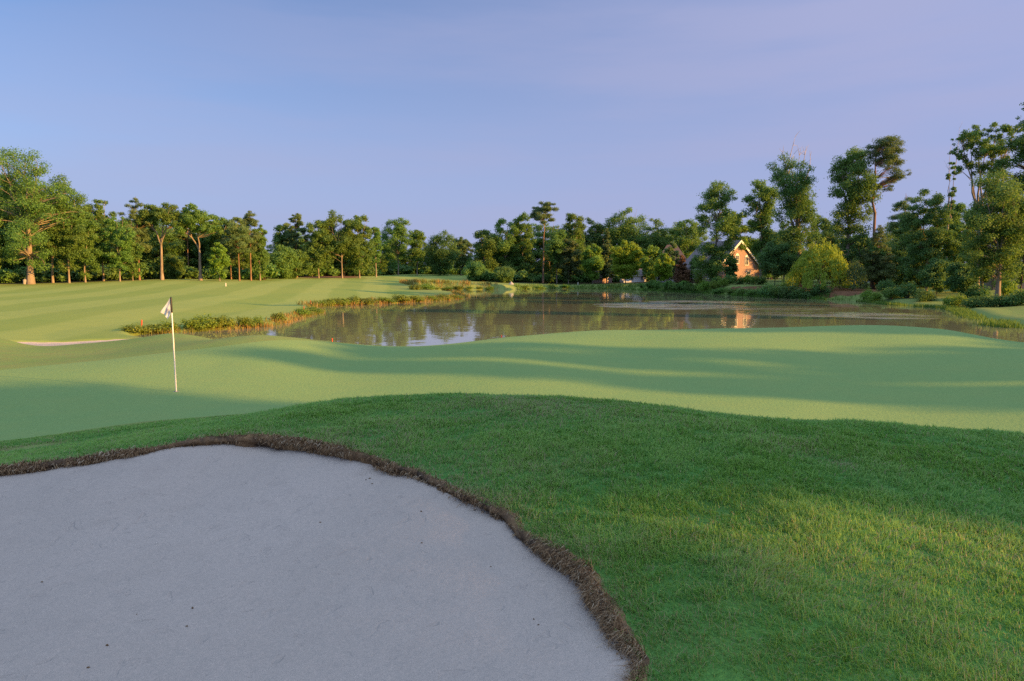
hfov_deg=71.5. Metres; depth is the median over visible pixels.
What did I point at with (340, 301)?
bush
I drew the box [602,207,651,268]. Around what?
broadleaf tree
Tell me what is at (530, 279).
bush
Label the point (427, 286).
bush
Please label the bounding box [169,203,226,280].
broadleaf tree
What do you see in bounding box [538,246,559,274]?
broadleaf tree
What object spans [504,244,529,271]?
broadleaf tree
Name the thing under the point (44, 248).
broadleaf tree
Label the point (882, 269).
pine tree
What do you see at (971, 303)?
bush
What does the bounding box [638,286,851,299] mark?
sedge
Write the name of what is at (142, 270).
bush
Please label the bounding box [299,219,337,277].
broadleaf tree
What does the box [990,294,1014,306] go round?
bush
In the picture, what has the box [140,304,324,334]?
inlet reeds
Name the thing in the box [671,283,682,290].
ornamental grass
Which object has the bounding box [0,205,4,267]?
broadleaf tree
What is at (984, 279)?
broadleaf tree
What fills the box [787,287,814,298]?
bush
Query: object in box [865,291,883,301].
bush
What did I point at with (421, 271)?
bush
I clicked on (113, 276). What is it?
bush
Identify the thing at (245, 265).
broadleaf tree
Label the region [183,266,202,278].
bush
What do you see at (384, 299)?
bush
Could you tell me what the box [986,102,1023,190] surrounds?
broadleaf tree
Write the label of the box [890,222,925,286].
broadleaf tree
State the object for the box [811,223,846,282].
broadleaf tree
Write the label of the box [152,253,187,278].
understorey tree
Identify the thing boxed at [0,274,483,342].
fairway
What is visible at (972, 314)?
sedge
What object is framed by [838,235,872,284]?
broadleaf tree
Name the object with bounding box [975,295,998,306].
bush
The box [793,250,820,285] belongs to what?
broadleaf tree
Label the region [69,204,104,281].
broadleaf tree
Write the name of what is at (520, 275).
bush
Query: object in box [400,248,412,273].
broadleaf tree
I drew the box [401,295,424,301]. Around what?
bush
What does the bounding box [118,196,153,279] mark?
pine tree
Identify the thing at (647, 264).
broadleaf tree
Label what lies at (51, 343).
bunker sand
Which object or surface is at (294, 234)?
pine tree
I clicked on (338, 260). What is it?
broadleaf tree
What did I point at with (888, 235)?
broadleaf tree
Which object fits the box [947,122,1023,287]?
broadleaf tree
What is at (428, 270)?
bush
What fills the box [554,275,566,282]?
bush
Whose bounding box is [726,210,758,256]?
broadleaf tree
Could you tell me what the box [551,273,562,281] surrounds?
bush
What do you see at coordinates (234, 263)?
broadleaf tree
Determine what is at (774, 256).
broadleaf tree
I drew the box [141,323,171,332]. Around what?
bush
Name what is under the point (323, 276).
pine straw ground
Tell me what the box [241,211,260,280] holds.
pine tree
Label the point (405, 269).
bush
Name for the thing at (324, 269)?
bush
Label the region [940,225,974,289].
broadleaf tree
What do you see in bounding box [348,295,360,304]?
bush
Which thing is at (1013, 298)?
bush
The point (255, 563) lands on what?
bunker sand
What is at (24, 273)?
bush
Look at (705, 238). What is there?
broadleaf tree
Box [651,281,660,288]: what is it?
ornamental grass
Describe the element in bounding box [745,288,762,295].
bush
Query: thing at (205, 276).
bush
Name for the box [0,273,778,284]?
woodland floor
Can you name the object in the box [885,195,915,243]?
pine tree
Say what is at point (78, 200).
broadleaf tree
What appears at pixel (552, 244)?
broadleaf tree
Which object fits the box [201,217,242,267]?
broadleaf tree
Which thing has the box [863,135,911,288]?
pine tree
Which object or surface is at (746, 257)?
window
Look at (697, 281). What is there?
bush
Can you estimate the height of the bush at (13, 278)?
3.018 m
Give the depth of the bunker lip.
6.13 m
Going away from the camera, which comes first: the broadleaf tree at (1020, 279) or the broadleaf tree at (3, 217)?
the broadleaf tree at (1020, 279)
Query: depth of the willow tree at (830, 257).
126.71 m
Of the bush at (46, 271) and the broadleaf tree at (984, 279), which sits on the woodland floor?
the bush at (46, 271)
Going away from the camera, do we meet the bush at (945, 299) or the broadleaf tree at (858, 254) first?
the bush at (945, 299)
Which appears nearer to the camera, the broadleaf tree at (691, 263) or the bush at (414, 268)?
the broadleaf tree at (691, 263)
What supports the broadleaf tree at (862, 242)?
on the pine straw bank
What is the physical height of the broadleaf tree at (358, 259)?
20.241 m
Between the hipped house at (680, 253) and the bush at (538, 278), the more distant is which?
the bush at (538, 278)
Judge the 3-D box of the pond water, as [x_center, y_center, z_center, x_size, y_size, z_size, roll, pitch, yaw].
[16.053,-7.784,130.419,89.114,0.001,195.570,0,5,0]
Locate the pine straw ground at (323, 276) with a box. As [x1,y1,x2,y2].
[302,275,357,277]
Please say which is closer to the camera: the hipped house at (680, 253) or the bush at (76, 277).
the bush at (76, 277)
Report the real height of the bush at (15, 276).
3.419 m
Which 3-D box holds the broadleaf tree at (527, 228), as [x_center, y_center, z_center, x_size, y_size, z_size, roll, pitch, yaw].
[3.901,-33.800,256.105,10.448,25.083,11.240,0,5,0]
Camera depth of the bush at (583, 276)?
257.62 m
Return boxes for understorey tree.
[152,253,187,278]
[269,244,302,278]
[916,258,951,294]
[942,261,981,294]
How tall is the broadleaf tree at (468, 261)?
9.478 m
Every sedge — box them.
[514,282,641,289]
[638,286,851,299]
[858,299,1023,328]
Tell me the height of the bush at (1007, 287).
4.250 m
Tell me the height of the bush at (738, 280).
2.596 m
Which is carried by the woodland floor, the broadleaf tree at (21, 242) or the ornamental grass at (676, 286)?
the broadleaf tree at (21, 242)
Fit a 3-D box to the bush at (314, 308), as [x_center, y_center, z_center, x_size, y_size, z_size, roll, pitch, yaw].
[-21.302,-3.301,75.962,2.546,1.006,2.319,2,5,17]
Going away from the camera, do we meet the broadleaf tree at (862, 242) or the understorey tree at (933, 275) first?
the understorey tree at (933, 275)
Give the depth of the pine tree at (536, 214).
242.34 m
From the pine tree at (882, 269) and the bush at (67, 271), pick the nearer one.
the pine tree at (882, 269)
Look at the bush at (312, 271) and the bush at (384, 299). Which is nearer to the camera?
the bush at (384, 299)
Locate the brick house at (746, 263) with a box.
[684,240,759,282]
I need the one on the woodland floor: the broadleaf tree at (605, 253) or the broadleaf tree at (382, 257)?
the broadleaf tree at (605, 253)
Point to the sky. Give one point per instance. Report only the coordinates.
(458, 117)
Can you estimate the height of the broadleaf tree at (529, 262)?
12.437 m
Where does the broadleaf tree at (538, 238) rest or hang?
on the woodland floor
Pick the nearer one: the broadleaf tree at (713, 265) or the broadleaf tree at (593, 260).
the broadleaf tree at (713, 265)
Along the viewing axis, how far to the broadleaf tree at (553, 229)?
269.55 m
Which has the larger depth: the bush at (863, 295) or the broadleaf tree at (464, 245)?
the broadleaf tree at (464, 245)
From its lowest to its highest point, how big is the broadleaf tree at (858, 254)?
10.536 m
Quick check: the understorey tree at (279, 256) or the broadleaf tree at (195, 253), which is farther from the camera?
the understorey tree at (279, 256)
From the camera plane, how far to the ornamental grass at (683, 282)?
177.36 m
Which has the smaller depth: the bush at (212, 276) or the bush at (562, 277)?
the bush at (212, 276)
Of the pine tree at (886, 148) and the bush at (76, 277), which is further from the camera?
the bush at (76, 277)
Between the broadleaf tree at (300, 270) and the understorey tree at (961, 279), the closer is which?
the understorey tree at (961, 279)
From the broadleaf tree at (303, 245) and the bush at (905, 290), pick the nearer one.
the bush at (905, 290)
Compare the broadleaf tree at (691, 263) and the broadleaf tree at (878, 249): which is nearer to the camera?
the broadleaf tree at (878, 249)
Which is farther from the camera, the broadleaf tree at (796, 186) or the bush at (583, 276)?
the bush at (583, 276)
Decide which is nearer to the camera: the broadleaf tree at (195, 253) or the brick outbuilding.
the broadleaf tree at (195, 253)
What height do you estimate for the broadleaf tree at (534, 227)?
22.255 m
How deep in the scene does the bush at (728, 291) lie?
149.90 m
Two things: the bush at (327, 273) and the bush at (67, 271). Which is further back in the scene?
the bush at (327, 273)
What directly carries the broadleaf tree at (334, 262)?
on the woodland floor
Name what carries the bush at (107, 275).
on the woodland floor
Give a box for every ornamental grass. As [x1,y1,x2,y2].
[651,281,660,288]
[662,280,674,288]
[666,283,674,290]
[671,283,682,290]
[677,280,689,288]
[681,283,692,290]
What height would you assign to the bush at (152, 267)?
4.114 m
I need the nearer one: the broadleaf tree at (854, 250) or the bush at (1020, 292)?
the bush at (1020, 292)
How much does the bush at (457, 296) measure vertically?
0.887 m
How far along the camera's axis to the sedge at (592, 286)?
224.07 m
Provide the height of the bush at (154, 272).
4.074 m
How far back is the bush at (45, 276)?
151.57 m
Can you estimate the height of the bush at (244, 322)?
1.105 m
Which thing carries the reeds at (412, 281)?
on the fairway
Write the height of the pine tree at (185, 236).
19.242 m
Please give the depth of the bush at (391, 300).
104.47 m
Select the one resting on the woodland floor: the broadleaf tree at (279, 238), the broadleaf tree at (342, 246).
the broadleaf tree at (279, 238)
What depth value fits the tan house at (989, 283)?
116.12 m
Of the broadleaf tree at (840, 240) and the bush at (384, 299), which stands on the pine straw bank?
the broadleaf tree at (840, 240)
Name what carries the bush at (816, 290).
on the pine straw bank
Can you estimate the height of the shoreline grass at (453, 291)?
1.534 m
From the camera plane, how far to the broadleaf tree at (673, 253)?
219.23 m
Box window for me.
[745,255,748,264]
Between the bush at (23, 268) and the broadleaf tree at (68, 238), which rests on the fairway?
the broadleaf tree at (68, 238)
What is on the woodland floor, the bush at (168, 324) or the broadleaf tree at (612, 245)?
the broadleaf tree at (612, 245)
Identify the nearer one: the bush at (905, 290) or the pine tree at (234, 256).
the bush at (905, 290)
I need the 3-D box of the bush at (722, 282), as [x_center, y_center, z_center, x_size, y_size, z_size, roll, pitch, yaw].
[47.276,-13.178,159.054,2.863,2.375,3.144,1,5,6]
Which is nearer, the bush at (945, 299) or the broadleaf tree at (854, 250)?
the bush at (945, 299)
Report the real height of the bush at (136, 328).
0.758 m
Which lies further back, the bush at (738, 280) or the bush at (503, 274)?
the bush at (503, 274)
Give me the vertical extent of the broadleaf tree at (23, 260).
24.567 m
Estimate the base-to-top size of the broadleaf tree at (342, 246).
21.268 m
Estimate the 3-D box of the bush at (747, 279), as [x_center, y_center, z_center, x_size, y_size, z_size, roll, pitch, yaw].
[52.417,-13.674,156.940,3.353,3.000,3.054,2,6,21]
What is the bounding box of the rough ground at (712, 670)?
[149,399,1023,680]
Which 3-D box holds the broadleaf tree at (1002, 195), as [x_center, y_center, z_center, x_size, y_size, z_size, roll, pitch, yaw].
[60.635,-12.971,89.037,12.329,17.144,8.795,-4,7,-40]
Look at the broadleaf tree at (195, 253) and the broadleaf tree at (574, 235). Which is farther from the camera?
the broadleaf tree at (574, 235)
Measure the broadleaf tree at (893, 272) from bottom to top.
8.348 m
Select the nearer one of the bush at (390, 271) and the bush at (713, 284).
the bush at (713, 284)
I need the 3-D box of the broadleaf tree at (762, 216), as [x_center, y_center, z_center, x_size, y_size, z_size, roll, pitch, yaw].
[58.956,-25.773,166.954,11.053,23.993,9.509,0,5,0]
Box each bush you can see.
[0,268,13,282]
[0,269,22,282]
[1,268,26,282]
[15,265,37,270]
[15,270,37,281]
[25,268,59,281]
[33,263,63,281]
[54,272,67,281]
[56,266,79,281]
[66,265,100,280]
[89,265,112,279]
[97,264,117,279]
[97,268,122,279]
[107,267,142,279]
[118,322,149,332]
[125,267,149,278]
[136,263,159,278]
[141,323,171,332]
[142,273,153,278]
[146,264,159,278]
[157,319,181,330]
[180,317,207,329]
[182,269,203,278]
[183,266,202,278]
[192,312,219,328]
[202,266,233,278]
[203,269,227,278]
[203,272,214,278]
[203,315,225,327]
[220,315,236,327]
[227,272,242,278]
[231,267,254,279]
[235,315,256,327]
[251,315,265,325]
[253,263,283,279]
[270,311,286,321]
[294,307,313,314]
[305,305,325,312]
[306,266,322,275]
[310,300,329,306]
[317,263,337,275]
[323,298,334,305]
[326,267,339,275]
[331,296,343,304]
[337,298,349,304]
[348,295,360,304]
[357,266,377,275]
[357,297,375,303]
[374,296,389,302]
[381,264,397,274]
[381,298,397,302]
[391,293,411,301]
[396,264,412,273]
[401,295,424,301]
[407,284,423,289]
[408,262,419,273]
[418,268,430,273]
[420,284,437,289]
[424,266,435,273]
[437,293,450,299]
[448,294,463,298]
[461,261,488,280]
[482,271,495,280]
[493,265,514,282]
[512,269,527,281]
[523,276,534,281]
[526,273,540,280]
[533,275,546,282]
[538,272,554,281]
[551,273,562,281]
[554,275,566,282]
[579,272,588,281]
[612,275,618,281]
[695,276,703,284]
[695,279,709,291]
[708,279,719,289]
[709,287,726,293]
[710,276,721,281]
[718,276,728,285]
[720,273,734,283]
[723,288,736,293]
[729,275,744,283]
[735,288,752,294]
[743,273,755,283]
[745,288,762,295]
[750,275,767,283]
[756,282,775,296]
[768,281,788,297]
[775,283,805,297]
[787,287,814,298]
[809,283,833,293]
[858,287,874,300]
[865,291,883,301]
[876,278,898,291]
[880,287,901,298]
[893,281,925,297]
[914,288,939,300]
[942,295,952,305]
[944,291,967,306]
[959,296,981,307]
[960,282,992,298]
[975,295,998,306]
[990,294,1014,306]
[991,271,1019,295]
[1001,292,1023,305]
[1010,288,1023,302]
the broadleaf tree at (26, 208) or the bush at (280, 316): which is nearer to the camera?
the bush at (280, 316)
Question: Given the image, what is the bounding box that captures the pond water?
[136,289,1023,345]
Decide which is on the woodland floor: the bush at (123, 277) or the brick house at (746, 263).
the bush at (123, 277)
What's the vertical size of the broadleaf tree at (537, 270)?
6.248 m
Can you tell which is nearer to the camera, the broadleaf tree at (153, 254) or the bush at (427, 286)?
the bush at (427, 286)
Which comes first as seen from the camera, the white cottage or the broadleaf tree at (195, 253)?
the broadleaf tree at (195, 253)
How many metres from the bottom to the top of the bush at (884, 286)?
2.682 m
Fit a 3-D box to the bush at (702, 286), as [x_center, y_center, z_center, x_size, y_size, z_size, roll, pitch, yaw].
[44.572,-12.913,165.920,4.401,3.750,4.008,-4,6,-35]
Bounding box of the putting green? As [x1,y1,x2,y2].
[0,325,1023,440]
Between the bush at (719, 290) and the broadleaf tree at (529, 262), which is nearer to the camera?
the bush at (719, 290)
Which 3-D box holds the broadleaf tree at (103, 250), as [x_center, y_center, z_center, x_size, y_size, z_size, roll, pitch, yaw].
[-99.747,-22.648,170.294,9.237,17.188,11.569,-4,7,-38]
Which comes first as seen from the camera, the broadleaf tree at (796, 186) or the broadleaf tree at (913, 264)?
the broadleaf tree at (913, 264)
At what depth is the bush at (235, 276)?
181.98 m
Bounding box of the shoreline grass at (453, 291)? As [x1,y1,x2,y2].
[296,289,467,306]
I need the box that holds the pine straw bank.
[723,285,877,297]
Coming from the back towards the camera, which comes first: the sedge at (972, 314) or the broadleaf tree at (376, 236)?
the broadleaf tree at (376, 236)
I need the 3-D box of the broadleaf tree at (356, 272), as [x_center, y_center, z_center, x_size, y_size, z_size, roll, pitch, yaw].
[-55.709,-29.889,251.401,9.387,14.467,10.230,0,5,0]
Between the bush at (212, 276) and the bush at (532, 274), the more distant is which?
the bush at (532, 274)
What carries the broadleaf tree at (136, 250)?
on the fairway
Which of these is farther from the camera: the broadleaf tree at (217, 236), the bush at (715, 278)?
the broadleaf tree at (217, 236)
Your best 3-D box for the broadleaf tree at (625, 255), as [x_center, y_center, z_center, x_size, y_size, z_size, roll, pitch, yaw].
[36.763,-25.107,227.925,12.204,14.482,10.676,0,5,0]
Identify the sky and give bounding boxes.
[0,0,1023,263]
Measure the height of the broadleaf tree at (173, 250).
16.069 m
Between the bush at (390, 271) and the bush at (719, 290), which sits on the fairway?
the bush at (390, 271)
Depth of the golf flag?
15.92 m
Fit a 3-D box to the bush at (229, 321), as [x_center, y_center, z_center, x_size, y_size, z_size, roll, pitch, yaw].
[-21.681,-1.466,54.153,1.493,1.102,2.201,-1,5,-11]
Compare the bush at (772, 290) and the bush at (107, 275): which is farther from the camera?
the bush at (107, 275)
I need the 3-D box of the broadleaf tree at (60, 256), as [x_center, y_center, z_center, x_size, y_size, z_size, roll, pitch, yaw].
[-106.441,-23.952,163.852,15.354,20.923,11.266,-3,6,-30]
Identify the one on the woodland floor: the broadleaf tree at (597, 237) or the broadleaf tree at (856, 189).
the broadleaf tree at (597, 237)
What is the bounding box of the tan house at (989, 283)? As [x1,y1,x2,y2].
[980,259,1023,289]
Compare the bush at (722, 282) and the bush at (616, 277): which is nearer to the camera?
the bush at (722, 282)
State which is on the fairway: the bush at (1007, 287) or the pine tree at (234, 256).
the pine tree at (234, 256)
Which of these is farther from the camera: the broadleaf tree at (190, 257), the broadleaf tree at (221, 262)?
the broadleaf tree at (190, 257)
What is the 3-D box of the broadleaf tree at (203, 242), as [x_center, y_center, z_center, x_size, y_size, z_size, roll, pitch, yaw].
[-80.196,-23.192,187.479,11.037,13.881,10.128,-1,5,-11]
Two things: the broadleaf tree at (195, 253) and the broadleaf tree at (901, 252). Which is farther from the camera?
the broadleaf tree at (195, 253)
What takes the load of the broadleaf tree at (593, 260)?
on the woodland floor
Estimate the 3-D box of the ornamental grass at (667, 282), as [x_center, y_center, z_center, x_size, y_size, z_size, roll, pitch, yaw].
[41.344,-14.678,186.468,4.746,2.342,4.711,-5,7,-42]
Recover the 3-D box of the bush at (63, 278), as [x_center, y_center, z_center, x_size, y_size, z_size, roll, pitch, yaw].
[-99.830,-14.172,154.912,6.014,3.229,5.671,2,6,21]
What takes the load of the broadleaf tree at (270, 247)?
on the woodland floor
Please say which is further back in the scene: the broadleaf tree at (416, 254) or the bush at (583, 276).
the broadleaf tree at (416, 254)
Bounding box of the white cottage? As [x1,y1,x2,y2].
[618,269,645,282]
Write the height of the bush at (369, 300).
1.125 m
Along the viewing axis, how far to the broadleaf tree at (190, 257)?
189.66 m
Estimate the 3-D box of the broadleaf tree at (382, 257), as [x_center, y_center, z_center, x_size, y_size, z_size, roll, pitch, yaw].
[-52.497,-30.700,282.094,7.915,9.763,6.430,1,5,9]
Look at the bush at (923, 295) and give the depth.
98.14 m
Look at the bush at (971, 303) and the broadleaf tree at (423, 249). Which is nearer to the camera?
the bush at (971, 303)
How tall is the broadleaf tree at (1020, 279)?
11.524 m
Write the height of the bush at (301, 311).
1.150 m
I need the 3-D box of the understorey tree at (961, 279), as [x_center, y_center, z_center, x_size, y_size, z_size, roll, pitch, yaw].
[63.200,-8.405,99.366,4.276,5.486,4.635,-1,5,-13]
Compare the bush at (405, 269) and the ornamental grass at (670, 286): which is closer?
the ornamental grass at (670, 286)
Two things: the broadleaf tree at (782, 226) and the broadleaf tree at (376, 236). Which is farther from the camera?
the broadleaf tree at (376, 236)
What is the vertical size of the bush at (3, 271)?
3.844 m
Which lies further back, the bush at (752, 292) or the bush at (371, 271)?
the bush at (371, 271)
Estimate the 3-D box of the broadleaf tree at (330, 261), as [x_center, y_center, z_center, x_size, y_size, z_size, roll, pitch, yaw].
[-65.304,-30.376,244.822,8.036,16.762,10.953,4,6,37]
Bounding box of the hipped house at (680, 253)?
[652,245,686,282]
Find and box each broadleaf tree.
[0,146,87,283]
[0,184,57,267]
[0,195,25,271]
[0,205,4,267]
[2,191,57,267]
[12,187,58,264]
[25,198,66,265]
[34,174,89,282]
[42,195,90,282]
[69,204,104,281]
[78,215,114,266]
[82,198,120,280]
[98,216,136,281]
[118,217,146,262]
[125,240,146,280]
[135,202,189,279]
[140,221,159,265]
[140,221,187,264]
[155,220,184,258]
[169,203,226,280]
[175,230,201,266]
[181,232,207,266]
[186,232,215,268]
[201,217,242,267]
[207,242,231,280]
[229,224,253,268]
[235,252,253,268]
[249,224,269,280]
[263,245,273,263]
[271,224,295,251]
[286,249,314,278]
[295,241,314,276]
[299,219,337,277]
[310,229,333,268]
[317,210,364,277]
[327,253,342,269]
[331,231,345,274]
[334,230,352,275]
[341,215,375,277]
[344,251,364,275]
[370,227,382,276]
[376,252,389,273]
[379,240,401,270]
[380,217,415,274]
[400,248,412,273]
[405,229,426,274]
[418,244,429,272]
[419,229,464,275]
[452,236,474,274]
[464,254,483,267]
[471,229,499,270]
[489,217,525,270]
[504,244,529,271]
[509,211,536,274]
[511,249,535,265]
[527,222,553,264]
[529,265,544,273]
[531,223,546,261]
[535,225,562,272]
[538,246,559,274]
[544,229,569,282]
[554,238,582,283]
[555,213,587,275]
[559,232,590,281]
[576,217,609,250]
[581,243,604,283]
[598,228,615,282]
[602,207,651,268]
[607,236,616,263]
[609,240,644,283]
[635,218,672,260]
[639,244,663,280]
[653,253,674,281]
[661,218,708,257]
[664,241,679,280]
[688,257,698,280]
[690,180,743,281]
[697,234,708,243]
[723,258,738,276]
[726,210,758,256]
[739,179,780,278]
[753,239,795,282]
[762,247,787,279]
[765,130,822,285]
[771,220,797,280]
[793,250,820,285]
[804,215,832,281]
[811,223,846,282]
[827,145,884,282]
[831,242,847,288]
[835,238,849,287]
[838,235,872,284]
[841,247,857,273]
[847,238,866,288]
[856,237,871,285]
[865,241,886,288]
[868,247,899,285]
[882,222,898,244]
[883,235,906,284]
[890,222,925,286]
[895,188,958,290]
[896,239,926,289]
[929,201,977,258]
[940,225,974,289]
[943,124,961,289]
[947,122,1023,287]
[953,167,1023,299]
[960,195,1005,287]
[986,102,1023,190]
[1004,237,1023,290]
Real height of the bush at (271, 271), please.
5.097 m
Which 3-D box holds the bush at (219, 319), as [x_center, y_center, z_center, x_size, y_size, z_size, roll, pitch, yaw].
[-22.365,-1.350,53.370,1.906,1.105,1.694,-1,5,-13]
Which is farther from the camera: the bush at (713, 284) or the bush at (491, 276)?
the bush at (491, 276)
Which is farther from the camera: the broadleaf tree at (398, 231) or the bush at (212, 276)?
the broadleaf tree at (398, 231)
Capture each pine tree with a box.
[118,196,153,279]
[176,204,196,265]
[217,226,242,278]
[222,217,255,280]
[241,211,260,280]
[283,213,309,276]
[529,201,559,282]
[860,224,899,287]
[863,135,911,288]
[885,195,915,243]
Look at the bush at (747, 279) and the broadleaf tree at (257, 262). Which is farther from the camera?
the broadleaf tree at (257, 262)
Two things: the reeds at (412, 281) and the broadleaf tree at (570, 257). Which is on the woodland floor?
the broadleaf tree at (570, 257)
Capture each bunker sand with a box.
[0,444,637,680]
[18,339,124,345]
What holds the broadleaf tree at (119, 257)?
on the fairway
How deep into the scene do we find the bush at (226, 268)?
181.71 m
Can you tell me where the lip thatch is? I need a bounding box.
[0,432,648,680]
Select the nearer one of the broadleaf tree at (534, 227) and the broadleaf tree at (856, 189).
the broadleaf tree at (856, 189)
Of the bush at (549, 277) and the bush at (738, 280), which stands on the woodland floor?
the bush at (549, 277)
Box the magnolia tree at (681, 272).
[672,255,691,282]
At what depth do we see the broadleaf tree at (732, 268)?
176.03 m
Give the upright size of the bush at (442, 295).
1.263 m
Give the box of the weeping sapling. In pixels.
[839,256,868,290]
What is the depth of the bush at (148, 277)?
170.54 m
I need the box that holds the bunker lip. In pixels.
[0,434,649,680]
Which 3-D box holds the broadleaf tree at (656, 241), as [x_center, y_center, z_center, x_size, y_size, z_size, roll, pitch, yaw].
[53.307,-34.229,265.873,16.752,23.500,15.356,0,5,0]
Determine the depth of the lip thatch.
4.24 m
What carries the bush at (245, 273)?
on the fairway
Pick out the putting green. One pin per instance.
(921, 376)
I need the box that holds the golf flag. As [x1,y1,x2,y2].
[161,297,176,390]
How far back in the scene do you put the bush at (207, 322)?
52.38 m
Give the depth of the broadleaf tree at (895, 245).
145.60 m
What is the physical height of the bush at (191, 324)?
1.047 m
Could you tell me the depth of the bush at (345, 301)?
97.91 m
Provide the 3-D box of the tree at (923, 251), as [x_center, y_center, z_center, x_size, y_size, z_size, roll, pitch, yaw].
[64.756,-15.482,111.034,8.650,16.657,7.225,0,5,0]
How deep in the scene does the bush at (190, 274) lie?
175.97 m
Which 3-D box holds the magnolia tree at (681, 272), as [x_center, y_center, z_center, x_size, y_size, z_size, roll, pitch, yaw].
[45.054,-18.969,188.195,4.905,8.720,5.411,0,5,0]
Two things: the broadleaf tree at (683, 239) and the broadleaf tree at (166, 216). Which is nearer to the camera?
the broadleaf tree at (166, 216)
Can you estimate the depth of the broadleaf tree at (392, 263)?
293.46 m
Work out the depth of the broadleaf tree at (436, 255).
285.19 m
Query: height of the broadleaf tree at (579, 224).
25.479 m
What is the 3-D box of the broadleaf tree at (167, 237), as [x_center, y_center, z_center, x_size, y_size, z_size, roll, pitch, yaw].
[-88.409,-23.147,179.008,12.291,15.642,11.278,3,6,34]
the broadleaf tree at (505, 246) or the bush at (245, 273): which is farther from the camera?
the broadleaf tree at (505, 246)
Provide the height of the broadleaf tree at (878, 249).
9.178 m
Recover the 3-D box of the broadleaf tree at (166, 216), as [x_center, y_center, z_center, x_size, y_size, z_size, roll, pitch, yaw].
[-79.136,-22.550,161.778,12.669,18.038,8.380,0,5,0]
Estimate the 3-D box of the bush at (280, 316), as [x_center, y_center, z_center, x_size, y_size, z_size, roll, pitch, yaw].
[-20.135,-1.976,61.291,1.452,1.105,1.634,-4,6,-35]
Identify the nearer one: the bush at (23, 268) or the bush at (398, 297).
the bush at (398, 297)
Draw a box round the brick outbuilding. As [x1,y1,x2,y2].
[593,271,611,282]
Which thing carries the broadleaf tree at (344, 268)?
on the woodland floor
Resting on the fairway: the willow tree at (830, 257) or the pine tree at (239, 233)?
the pine tree at (239, 233)
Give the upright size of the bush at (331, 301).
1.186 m
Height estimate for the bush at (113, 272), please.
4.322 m
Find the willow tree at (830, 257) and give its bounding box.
[780,237,859,288]
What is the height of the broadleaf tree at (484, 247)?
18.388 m
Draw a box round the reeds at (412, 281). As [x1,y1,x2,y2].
[399,278,498,289]
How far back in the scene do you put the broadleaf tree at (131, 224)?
177.47 m
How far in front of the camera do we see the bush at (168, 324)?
50.62 m
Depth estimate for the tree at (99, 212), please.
153.73 m
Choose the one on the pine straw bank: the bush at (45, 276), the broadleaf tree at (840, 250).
the broadleaf tree at (840, 250)
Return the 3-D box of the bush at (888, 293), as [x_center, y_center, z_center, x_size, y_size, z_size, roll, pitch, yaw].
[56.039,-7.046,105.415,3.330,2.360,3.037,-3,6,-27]

